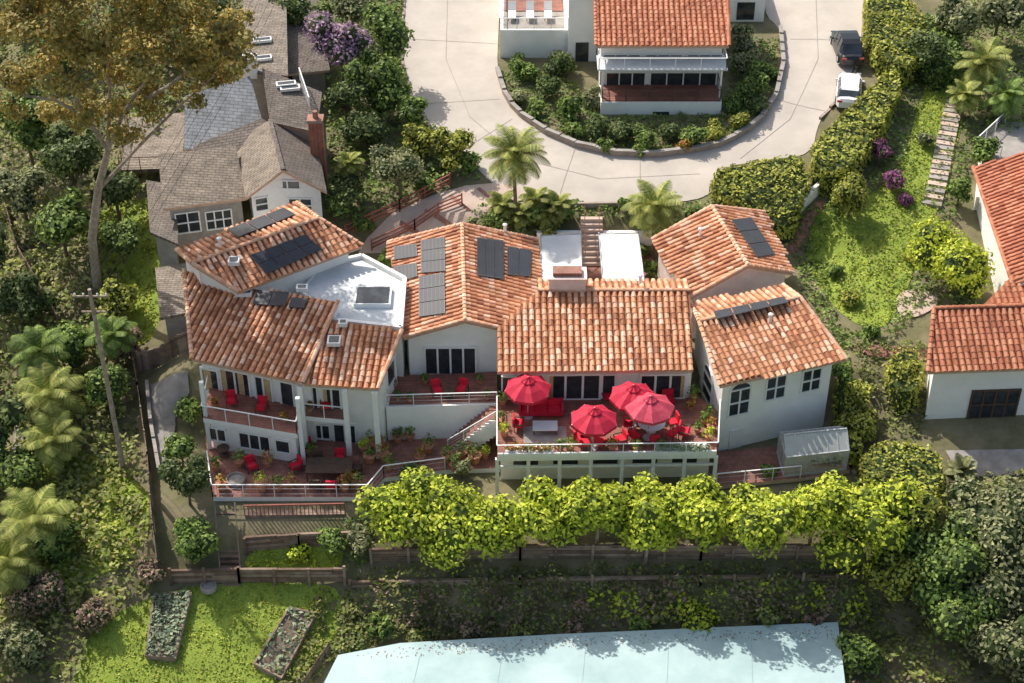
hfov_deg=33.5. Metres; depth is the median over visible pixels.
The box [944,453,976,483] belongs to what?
agave plant
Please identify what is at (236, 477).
fire bowl
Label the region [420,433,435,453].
potted plant
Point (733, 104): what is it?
planter shrub
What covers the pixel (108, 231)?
evergreen tree
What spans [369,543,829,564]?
timber retaining wall
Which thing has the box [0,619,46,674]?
evergreen shrub
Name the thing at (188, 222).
windows
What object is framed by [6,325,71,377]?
palm tree
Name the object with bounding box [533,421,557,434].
coffee table
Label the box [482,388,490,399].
potted plant
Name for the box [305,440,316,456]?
potted plant
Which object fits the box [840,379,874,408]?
evergreen shrub
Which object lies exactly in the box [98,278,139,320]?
evergreen shrub
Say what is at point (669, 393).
lounge chair
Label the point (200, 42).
eucalyptus tree
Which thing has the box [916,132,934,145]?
slope shrub
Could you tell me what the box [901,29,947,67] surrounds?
evergreen tree
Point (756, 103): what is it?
planter shrub
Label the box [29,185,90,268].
evergreen tree
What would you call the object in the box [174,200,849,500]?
spanish villa
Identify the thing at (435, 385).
patio chair
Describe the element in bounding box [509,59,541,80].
planter shrub
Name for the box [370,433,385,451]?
potted plant
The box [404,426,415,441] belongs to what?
potted plant
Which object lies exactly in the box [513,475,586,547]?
pollarded street tree
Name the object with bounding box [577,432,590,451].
patio chair
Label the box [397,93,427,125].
evergreen tree
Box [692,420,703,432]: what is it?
potted plant
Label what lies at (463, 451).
potted plant
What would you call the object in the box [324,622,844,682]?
flat roof building
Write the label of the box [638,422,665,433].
dining table
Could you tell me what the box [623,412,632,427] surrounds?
dining chair
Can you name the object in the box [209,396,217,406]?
potted plant
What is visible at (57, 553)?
evergreen shrub
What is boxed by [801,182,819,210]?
garden wall
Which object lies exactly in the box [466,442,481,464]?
potted plant
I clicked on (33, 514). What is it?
palm tree
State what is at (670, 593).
dry brush
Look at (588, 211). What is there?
garden groundcover
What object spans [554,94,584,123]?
planter shrub
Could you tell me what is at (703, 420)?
potted plant
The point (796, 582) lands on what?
hillside ivy
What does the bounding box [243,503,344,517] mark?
pergola
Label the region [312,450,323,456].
patio chair
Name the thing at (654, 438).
dining chair
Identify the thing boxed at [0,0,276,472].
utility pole
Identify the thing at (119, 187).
evergreen tree
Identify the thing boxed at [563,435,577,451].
potted plant
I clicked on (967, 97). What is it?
palm tree
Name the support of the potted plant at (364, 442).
on the spanish villa at (293, 309)
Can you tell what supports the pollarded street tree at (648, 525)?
on the ground at (170, 506)
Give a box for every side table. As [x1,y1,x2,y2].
[217,444,228,457]
[443,387,453,399]
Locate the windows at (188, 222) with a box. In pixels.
[174,36,312,234]
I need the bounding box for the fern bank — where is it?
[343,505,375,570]
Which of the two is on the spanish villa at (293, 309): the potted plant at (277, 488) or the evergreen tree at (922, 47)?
the potted plant at (277, 488)
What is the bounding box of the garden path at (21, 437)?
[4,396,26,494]
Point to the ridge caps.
(728, 23)
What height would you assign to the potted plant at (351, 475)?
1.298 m
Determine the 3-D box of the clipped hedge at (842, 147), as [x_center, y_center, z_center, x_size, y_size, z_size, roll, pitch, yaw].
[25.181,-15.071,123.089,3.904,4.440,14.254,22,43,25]
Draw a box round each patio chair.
[225,389,237,407]
[244,454,258,474]
[254,395,268,414]
[288,454,302,473]
[309,477,321,490]
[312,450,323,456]
[320,400,330,410]
[325,478,337,491]
[333,448,345,456]
[339,478,350,490]
[352,457,362,474]
[430,378,443,396]
[455,377,468,396]
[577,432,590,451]
[592,437,608,450]
[613,427,628,448]
[678,420,690,440]
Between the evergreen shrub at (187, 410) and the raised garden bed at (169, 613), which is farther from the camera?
the evergreen shrub at (187, 410)
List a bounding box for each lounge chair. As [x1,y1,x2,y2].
[512,412,524,431]
[602,393,610,403]
[661,388,675,405]
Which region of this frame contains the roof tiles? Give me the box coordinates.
[596,0,726,45]
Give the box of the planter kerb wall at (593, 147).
[495,24,785,157]
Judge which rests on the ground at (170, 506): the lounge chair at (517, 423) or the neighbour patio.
the neighbour patio
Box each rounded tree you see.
[905,215,995,298]
[948,290,979,304]
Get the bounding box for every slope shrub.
[826,263,845,277]
[840,289,861,306]
[862,323,880,338]
[902,252,914,262]
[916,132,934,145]
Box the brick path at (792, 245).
[789,200,823,252]
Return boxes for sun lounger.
[508,1,515,20]
[526,1,533,20]
[544,1,551,20]
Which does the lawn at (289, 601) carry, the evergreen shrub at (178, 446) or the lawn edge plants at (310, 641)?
the lawn edge plants at (310, 641)
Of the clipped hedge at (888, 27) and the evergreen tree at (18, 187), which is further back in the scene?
the clipped hedge at (888, 27)
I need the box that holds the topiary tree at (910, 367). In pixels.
[883,356,924,382]
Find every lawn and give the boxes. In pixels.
[36,451,148,586]
[73,582,340,682]
[100,199,159,345]
[245,547,343,567]
[805,70,966,326]
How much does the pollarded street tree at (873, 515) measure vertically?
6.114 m
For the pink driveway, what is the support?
on the ground at (170, 506)
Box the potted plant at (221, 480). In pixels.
[214,473,227,490]
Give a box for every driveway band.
[399,220,419,233]
[424,209,451,225]
[449,194,471,211]
[477,187,491,197]
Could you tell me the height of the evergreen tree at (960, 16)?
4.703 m
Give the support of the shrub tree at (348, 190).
on the ground at (170, 506)
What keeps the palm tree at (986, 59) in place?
on the ground at (170, 506)
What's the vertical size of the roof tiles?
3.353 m
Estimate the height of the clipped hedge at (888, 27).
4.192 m
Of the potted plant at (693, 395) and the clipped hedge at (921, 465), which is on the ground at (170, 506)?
the clipped hedge at (921, 465)
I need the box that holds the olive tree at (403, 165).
[368,144,425,198]
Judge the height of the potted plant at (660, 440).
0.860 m
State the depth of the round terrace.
112.48 m
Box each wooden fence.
[4,202,58,322]
[124,311,158,568]
[136,330,188,371]
[302,641,330,682]
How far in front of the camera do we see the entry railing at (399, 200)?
118.14 m
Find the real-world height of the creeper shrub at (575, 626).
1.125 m
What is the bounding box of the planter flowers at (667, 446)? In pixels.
[656,441,709,451]
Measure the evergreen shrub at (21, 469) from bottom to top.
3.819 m
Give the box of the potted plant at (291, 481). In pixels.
[283,471,299,489]
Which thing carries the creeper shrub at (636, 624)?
on the ground at (170, 506)
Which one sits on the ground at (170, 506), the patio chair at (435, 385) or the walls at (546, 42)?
the walls at (546, 42)
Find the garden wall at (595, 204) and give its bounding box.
[520,201,639,208]
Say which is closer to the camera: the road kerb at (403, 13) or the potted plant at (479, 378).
the potted plant at (479, 378)
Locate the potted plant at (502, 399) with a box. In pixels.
[497,390,507,405]
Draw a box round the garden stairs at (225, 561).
[214,502,241,585]
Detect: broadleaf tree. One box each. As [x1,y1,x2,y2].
[861,547,924,600]
[896,507,992,590]
[898,488,949,532]
[908,575,1008,642]
[944,475,1023,562]
[958,533,1023,625]
[962,605,1023,682]
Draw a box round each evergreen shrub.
[0,268,63,324]
[0,440,46,492]
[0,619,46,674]
[19,518,79,568]
[48,319,95,372]
[83,363,133,409]
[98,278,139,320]
[105,326,142,360]
[157,454,210,505]
[159,432,197,465]
[171,515,220,563]
[173,396,201,428]
[535,195,553,209]
[617,197,634,210]
[642,259,657,276]
[759,463,779,478]
[831,362,854,382]
[835,406,878,442]
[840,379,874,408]
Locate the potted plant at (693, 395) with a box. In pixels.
[687,384,701,400]
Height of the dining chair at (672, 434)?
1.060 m
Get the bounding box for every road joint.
[446,0,685,178]
[740,8,817,158]
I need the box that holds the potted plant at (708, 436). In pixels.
[701,426,714,440]
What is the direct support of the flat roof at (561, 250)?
on the spanish villa at (293, 309)
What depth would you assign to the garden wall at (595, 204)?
118.49 m
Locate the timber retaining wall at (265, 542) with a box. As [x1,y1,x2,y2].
[243,531,366,555]
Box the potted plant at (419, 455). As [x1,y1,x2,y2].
[412,447,425,463]
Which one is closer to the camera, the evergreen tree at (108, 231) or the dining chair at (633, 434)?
the dining chair at (633, 434)
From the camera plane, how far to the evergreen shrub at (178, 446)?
102.68 m
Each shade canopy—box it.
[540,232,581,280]
[597,231,644,280]
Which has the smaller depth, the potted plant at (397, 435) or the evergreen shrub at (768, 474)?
the evergreen shrub at (768, 474)
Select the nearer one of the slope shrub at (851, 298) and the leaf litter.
the leaf litter
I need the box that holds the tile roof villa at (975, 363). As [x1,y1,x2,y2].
[925,114,1023,418]
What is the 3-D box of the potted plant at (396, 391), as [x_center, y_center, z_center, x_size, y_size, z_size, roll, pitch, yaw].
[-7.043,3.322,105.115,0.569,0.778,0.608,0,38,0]
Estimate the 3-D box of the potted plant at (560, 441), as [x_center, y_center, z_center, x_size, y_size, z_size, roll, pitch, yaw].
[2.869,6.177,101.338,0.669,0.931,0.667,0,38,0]
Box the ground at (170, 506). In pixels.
[0,0,1023,682]
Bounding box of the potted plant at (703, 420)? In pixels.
[698,411,710,424]
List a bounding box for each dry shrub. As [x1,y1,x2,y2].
[3,566,65,618]
[74,596,113,633]
[133,554,165,585]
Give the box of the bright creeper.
[573,581,873,624]
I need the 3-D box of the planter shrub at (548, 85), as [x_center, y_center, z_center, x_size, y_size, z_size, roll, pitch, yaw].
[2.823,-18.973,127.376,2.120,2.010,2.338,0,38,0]
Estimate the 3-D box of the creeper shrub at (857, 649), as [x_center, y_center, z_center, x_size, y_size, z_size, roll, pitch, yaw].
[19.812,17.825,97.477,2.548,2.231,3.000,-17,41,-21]
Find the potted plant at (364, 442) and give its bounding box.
[358,435,370,453]
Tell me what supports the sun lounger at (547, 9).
on the floors
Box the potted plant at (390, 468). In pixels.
[382,453,397,471]
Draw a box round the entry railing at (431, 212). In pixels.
[370,193,462,250]
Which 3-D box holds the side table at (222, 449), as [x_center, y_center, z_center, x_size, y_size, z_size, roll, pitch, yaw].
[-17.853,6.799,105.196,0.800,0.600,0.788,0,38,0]
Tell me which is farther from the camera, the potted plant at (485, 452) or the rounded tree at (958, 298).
the rounded tree at (958, 298)
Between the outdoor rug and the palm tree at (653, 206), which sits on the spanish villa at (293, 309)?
the outdoor rug
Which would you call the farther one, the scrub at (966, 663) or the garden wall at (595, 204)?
the garden wall at (595, 204)
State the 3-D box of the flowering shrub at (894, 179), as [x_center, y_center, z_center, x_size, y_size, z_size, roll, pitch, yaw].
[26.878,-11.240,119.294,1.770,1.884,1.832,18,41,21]
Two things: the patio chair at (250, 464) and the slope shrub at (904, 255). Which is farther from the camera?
the slope shrub at (904, 255)
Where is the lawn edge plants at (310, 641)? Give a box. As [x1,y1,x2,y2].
[272,587,371,682]
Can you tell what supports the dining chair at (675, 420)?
on the spanish villa at (293, 309)
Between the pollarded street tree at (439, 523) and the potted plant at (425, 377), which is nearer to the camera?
the pollarded street tree at (439, 523)
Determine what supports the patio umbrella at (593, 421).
on the spanish villa at (293, 309)
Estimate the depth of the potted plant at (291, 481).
102.54 m
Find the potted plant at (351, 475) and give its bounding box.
[346,468,358,488]
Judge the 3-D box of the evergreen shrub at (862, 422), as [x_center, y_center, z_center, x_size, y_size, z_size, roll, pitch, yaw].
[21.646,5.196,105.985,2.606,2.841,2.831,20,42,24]
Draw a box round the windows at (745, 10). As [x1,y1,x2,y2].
[575,2,754,114]
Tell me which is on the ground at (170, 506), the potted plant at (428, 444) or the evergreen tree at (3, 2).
the evergreen tree at (3, 2)
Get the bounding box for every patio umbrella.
[504,374,550,419]
[571,404,616,451]
[609,381,656,427]
[625,392,674,440]
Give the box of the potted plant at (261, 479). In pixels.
[252,470,267,492]
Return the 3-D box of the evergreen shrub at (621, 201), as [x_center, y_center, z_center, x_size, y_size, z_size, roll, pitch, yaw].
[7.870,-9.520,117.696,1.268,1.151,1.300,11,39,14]
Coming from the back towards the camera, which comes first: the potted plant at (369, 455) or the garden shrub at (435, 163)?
the garden shrub at (435, 163)
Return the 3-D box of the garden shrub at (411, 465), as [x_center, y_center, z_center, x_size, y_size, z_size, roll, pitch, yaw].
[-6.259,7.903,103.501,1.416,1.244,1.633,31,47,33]
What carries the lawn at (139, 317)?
on the ground at (170, 506)
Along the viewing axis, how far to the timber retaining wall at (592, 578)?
99.84 m
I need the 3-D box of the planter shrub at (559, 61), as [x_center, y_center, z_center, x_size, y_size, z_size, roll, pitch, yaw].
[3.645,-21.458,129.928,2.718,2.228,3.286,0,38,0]
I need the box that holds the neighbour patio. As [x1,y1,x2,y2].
[945,449,1023,476]
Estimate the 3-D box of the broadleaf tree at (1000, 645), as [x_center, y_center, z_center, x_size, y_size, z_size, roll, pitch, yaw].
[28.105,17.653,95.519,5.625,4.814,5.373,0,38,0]
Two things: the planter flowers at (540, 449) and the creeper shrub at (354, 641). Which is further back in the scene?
the planter flowers at (540, 449)
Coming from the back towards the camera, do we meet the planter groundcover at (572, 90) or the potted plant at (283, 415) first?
the planter groundcover at (572, 90)
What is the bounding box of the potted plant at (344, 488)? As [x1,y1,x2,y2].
[337,473,351,491]
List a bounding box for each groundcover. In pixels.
[317,0,479,218]
[464,195,714,235]
[501,36,779,149]
[790,195,849,362]
[835,0,1023,347]
[851,339,927,442]
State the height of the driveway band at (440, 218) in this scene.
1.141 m
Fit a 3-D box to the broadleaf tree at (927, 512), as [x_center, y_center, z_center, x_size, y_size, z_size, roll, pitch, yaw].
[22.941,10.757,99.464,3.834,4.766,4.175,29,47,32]
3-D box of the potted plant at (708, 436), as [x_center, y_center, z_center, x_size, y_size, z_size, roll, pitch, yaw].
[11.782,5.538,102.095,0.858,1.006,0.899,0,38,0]
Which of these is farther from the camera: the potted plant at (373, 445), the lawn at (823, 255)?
the lawn at (823, 255)
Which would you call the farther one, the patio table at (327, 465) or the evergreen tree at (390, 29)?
the evergreen tree at (390, 29)
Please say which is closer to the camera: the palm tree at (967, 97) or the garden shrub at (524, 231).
the garden shrub at (524, 231)
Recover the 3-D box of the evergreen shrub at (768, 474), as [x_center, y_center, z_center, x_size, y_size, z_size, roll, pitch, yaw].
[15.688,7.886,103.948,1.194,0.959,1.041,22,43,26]
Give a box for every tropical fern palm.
[485,190,518,218]
[506,199,535,229]
[518,186,549,210]
[534,196,563,229]
[540,189,575,221]
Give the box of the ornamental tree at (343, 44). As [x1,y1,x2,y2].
[302,11,374,80]
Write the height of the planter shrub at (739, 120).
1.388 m
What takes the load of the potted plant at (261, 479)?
on the spanish villa at (293, 309)
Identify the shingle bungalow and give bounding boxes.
[118,0,329,339]
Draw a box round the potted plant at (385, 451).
[375,441,391,461]
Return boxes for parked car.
[829,30,863,64]
[834,71,864,107]
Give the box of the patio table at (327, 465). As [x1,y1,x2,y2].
[305,457,352,480]
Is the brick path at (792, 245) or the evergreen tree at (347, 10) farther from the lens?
the evergreen tree at (347, 10)
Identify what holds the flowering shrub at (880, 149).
on the ground at (170, 506)
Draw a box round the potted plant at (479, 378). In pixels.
[476,372,484,383]
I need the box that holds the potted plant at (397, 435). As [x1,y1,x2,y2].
[390,426,403,443]
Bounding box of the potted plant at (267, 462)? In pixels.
[259,449,273,467]
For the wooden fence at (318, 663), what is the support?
on the ground at (170, 506)
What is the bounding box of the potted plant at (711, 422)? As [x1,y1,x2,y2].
[706,416,716,430]
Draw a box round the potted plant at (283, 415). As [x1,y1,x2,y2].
[279,410,287,421]
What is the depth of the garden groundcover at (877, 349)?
107.86 m
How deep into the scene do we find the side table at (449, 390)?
105.38 m
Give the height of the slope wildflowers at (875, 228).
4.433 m
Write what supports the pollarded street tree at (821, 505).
on the ground at (170, 506)
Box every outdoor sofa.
[519,398,563,415]
[572,411,587,441]
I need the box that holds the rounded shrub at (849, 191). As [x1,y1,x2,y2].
[829,172,869,216]
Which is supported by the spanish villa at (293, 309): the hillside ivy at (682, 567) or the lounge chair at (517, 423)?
the lounge chair at (517, 423)
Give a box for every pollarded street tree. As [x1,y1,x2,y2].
[352,465,439,548]
[394,474,486,574]
[458,492,533,561]
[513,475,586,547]
[561,474,635,543]
[608,471,687,562]
[654,473,737,553]
[724,481,803,559]
[772,470,858,543]
[811,474,926,578]
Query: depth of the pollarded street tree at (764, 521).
97.23 m
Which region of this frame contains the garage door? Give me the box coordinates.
[966,388,1021,418]
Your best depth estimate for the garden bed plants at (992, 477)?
103.46 m
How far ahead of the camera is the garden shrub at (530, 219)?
116.76 m
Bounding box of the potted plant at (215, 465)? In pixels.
[207,454,222,471]
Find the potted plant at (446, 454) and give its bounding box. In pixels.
[441,443,454,463]
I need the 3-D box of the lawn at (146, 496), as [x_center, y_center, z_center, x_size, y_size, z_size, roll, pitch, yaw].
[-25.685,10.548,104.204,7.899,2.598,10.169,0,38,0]
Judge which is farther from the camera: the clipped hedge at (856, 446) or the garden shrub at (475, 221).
the garden shrub at (475, 221)
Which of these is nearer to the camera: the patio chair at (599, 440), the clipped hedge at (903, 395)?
the patio chair at (599, 440)
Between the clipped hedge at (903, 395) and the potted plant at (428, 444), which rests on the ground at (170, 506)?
the clipped hedge at (903, 395)
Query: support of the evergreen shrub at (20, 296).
on the ground at (170, 506)
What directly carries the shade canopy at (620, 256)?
on the spanish villa at (293, 309)
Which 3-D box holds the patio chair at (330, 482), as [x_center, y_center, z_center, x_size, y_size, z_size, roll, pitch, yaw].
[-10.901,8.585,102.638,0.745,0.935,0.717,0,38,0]
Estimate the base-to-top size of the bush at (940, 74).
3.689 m
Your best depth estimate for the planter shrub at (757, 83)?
126.64 m
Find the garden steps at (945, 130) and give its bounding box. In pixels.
[922,99,959,208]
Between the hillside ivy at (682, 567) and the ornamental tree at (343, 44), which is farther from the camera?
the ornamental tree at (343, 44)
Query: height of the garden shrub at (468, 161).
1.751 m
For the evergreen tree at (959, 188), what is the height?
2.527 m
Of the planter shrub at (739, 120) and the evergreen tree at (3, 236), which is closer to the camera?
the evergreen tree at (3, 236)
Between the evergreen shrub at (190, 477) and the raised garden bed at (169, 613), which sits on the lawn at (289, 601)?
the raised garden bed at (169, 613)
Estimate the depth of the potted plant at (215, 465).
103.81 m
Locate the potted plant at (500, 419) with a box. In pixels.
[494,410,506,425]
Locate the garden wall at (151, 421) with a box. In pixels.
[145,380,161,476]
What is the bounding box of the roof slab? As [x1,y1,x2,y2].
[596,0,728,70]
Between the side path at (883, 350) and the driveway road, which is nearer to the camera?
the side path at (883, 350)
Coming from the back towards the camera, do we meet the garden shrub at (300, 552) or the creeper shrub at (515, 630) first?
the garden shrub at (300, 552)
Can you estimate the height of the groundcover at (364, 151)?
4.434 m
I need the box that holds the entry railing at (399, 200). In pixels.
[344,173,450,232]
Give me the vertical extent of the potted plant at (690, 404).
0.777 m
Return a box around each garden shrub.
[287,542,310,564]
[315,526,347,556]
[347,522,371,554]
[351,212,375,232]
[377,248,391,267]
[398,461,421,480]
[412,176,434,193]
[426,156,445,174]
[452,457,471,478]
[454,149,481,173]
[466,216,486,226]
[482,212,512,229]
[511,225,530,234]
[524,205,543,226]
[538,220,561,234]
[563,208,574,220]
[640,243,648,256]
[684,204,701,216]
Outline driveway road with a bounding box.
[404,0,862,201]
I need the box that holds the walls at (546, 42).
[500,0,765,113]
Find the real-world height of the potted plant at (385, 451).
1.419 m
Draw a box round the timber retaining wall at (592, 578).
[348,572,869,590]
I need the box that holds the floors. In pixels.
[503,0,719,101]
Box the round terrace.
[896,289,939,316]
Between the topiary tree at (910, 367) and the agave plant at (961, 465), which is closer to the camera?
the agave plant at (961, 465)
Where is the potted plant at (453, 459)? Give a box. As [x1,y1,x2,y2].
[446,452,460,471]
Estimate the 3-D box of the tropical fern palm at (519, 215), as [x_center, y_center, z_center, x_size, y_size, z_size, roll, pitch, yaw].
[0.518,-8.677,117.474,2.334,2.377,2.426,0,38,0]
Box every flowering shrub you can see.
[871,137,893,164]
[883,169,906,191]
[898,192,913,206]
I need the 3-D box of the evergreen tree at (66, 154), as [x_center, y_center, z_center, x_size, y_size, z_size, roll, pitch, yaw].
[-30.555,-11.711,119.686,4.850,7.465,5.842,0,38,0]
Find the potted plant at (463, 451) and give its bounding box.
[454,439,469,459]
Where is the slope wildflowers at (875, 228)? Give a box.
[807,74,964,323]
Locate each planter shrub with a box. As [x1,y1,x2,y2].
[508,52,524,67]
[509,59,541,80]
[511,89,527,101]
[525,100,544,119]
[536,73,563,97]
[542,50,577,77]
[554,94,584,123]
[563,121,585,137]
[580,84,600,108]
[583,113,611,139]
[596,138,614,153]
[608,121,634,142]
[632,124,656,147]
[632,143,648,157]
[657,122,680,141]
[672,138,692,151]
[678,126,709,144]
[706,118,728,140]
[721,92,742,112]
[727,47,762,76]
[728,112,749,128]
[731,23,755,52]
[737,71,769,106]
[745,94,769,112]
[746,58,778,80]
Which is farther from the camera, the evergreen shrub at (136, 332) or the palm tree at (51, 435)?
the evergreen shrub at (136, 332)
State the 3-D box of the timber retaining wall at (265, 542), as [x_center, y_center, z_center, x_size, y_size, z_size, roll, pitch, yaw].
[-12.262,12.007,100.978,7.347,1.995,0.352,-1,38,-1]
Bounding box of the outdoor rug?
[523,426,566,443]
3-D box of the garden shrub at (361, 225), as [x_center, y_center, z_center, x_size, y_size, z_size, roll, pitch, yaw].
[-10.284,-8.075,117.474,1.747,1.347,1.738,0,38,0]
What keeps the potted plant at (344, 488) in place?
on the spanish villa at (293, 309)
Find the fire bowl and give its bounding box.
[226,472,244,487]
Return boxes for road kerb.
[401,0,433,130]
[819,0,864,119]
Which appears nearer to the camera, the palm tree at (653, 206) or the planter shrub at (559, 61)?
the palm tree at (653, 206)
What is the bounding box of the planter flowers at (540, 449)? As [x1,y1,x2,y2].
[505,440,553,452]
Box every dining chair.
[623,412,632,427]
[628,427,641,441]
[649,434,659,447]
[665,425,678,441]
[667,410,679,428]
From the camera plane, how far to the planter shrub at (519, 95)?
126.83 m
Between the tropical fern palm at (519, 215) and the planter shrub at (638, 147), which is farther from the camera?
the planter shrub at (638, 147)
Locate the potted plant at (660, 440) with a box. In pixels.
[654,436,665,444]
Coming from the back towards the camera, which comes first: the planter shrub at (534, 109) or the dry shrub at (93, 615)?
the planter shrub at (534, 109)
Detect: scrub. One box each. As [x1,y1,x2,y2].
[0,0,242,682]
[0,188,138,631]
[836,468,1023,682]
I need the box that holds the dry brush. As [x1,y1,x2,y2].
[369,577,842,631]
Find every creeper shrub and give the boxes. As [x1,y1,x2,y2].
[342,628,367,652]
[365,611,394,639]
[406,627,434,642]
[460,619,483,638]
[506,623,534,636]
[565,615,585,633]
[627,615,652,630]
[680,603,719,633]
[755,604,783,627]
[803,611,827,626]
[835,631,884,674]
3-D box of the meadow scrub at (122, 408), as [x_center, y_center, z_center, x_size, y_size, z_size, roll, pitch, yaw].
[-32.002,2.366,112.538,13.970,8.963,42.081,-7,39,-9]
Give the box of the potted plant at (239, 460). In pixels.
[230,448,245,467]
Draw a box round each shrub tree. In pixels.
[322,194,351,221]
[327,172,363,207]
[338,110,388,150]
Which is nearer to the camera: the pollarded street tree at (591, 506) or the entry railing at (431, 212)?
the pollarded street tree at (591, 506)
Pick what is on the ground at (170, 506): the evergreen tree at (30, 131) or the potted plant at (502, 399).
the evergreen tree at (30, 131)
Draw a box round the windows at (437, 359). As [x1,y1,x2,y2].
[199,256,822,464]
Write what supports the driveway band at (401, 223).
on the pink driveway
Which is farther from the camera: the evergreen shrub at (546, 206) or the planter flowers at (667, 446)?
the evergreen shrub at (546, 206)
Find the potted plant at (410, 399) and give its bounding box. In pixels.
[405,391,414,401]
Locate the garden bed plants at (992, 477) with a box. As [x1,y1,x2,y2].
[949,468,1023,494]
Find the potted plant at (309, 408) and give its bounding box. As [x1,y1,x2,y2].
[305,401,313,411]
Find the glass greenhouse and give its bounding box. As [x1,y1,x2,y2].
[776,426,849,477]
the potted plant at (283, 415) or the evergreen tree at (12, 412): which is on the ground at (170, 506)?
the evergreen tree at (12, 412)
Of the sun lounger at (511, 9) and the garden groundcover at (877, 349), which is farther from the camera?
the sun lounger at (511, 9)
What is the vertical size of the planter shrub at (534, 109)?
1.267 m
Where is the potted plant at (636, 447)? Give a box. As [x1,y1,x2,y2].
[630,439,641,450]
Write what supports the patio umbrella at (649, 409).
on the spanish villa at (293, 309)
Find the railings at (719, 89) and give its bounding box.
[499,0,727,101]
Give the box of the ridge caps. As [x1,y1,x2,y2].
[593,0,730,44]
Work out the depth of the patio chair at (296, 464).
103.95 m
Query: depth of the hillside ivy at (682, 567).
100.17 m
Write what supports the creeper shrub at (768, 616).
on the ground at (170, 506)
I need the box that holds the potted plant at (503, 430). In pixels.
[499,422,509,437]
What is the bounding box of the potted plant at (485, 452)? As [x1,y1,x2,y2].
[480,443,491,459]
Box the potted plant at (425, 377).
[420,373,428,383]
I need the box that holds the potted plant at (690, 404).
[686,400,695,410]
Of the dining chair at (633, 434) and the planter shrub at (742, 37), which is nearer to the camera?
the dining chair at (633, 434)
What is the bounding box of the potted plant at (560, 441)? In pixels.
[556,438,565,451]
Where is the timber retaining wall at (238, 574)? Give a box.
[168,565,345,586]
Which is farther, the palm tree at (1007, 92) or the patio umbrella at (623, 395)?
the palm tree at (1007, 92)
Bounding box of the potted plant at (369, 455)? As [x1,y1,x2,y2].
[363,446,375,464]
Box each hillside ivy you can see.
[333,571,900,656]
[355,557,866,579]
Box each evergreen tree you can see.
[0,0,30,15]
[0,82,53,168]
[0,164,50,220]
[0,222,9,269]
[0,390,29,445]
[27,14,89,72]
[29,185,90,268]
[36,119,103,206]
[89,165,141,222]
[97,217,141,263]
[99,0,178,56]
[175,0,231,37]
[268,0,311,25]
[309,1,333,27]
[322,77,370,121]
[332,0,377,27]
[340,45,412,118]
[361,1,414,60]
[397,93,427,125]
[401,123,433,158]
[428,126,476,169]
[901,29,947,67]
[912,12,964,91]
[930,0,981,35]
[946,176,972,207]
[970,136,1003,163]
[976,0,1023,38]
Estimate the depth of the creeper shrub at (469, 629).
98.76 m
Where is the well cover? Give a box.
[200,582,216,594]
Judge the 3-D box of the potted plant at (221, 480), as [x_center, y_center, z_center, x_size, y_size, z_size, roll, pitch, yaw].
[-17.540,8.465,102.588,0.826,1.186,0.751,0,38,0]
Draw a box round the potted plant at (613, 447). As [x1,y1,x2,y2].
[607,436,618,450]
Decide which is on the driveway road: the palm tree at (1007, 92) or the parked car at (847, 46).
the parked car at (847, 46)
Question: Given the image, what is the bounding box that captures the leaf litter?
[357,626,831,657]
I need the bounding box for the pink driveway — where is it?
[359,183,525,253]
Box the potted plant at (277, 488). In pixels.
[270,474,283,491]
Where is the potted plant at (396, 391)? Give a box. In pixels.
[394,389,402,400]
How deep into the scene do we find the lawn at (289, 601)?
98.90 m
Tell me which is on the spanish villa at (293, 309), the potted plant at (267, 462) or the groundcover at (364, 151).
the potted plant at (267, 462)
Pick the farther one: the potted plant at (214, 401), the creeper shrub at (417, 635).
the potted plant at (214, 401)
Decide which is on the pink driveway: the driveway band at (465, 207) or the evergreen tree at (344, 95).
the driveway band at (465, 207)
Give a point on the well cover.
(208, 588)
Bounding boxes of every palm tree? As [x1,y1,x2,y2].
[0,483,76,556]
[0,533,42,598]
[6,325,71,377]
[12,361,87,426]
[19,410,83,474]
[84,314,138,366]
[334,151,364,179]
[481,123,550,226]
[620,179,683,257]
[946,79,984,118]
[953,36,1016,96]
[981,76,1023,123]
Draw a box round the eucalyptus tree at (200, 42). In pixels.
[0,0,261,293]
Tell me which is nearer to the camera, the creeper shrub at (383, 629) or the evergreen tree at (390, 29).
the creeper shrub at (383, 629)
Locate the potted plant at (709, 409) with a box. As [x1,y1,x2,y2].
[702,403,717,417]
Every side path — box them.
[149,371,188,464]
[855,343,927,359]
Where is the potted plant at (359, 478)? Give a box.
[348,469,364,489]
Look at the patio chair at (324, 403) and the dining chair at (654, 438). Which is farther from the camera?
the patio chair at (324, 403)
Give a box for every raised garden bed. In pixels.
[144,589,192,661]
[253,606,316,680]
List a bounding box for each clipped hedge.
[708,154,809,244]
[807,66,901,197]
[831,360,863,468]
[857,438,945,497]
[861,0,927,89]
[884,345,924,418]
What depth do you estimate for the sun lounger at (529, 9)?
132.08 m
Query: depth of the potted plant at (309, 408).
104.19 m

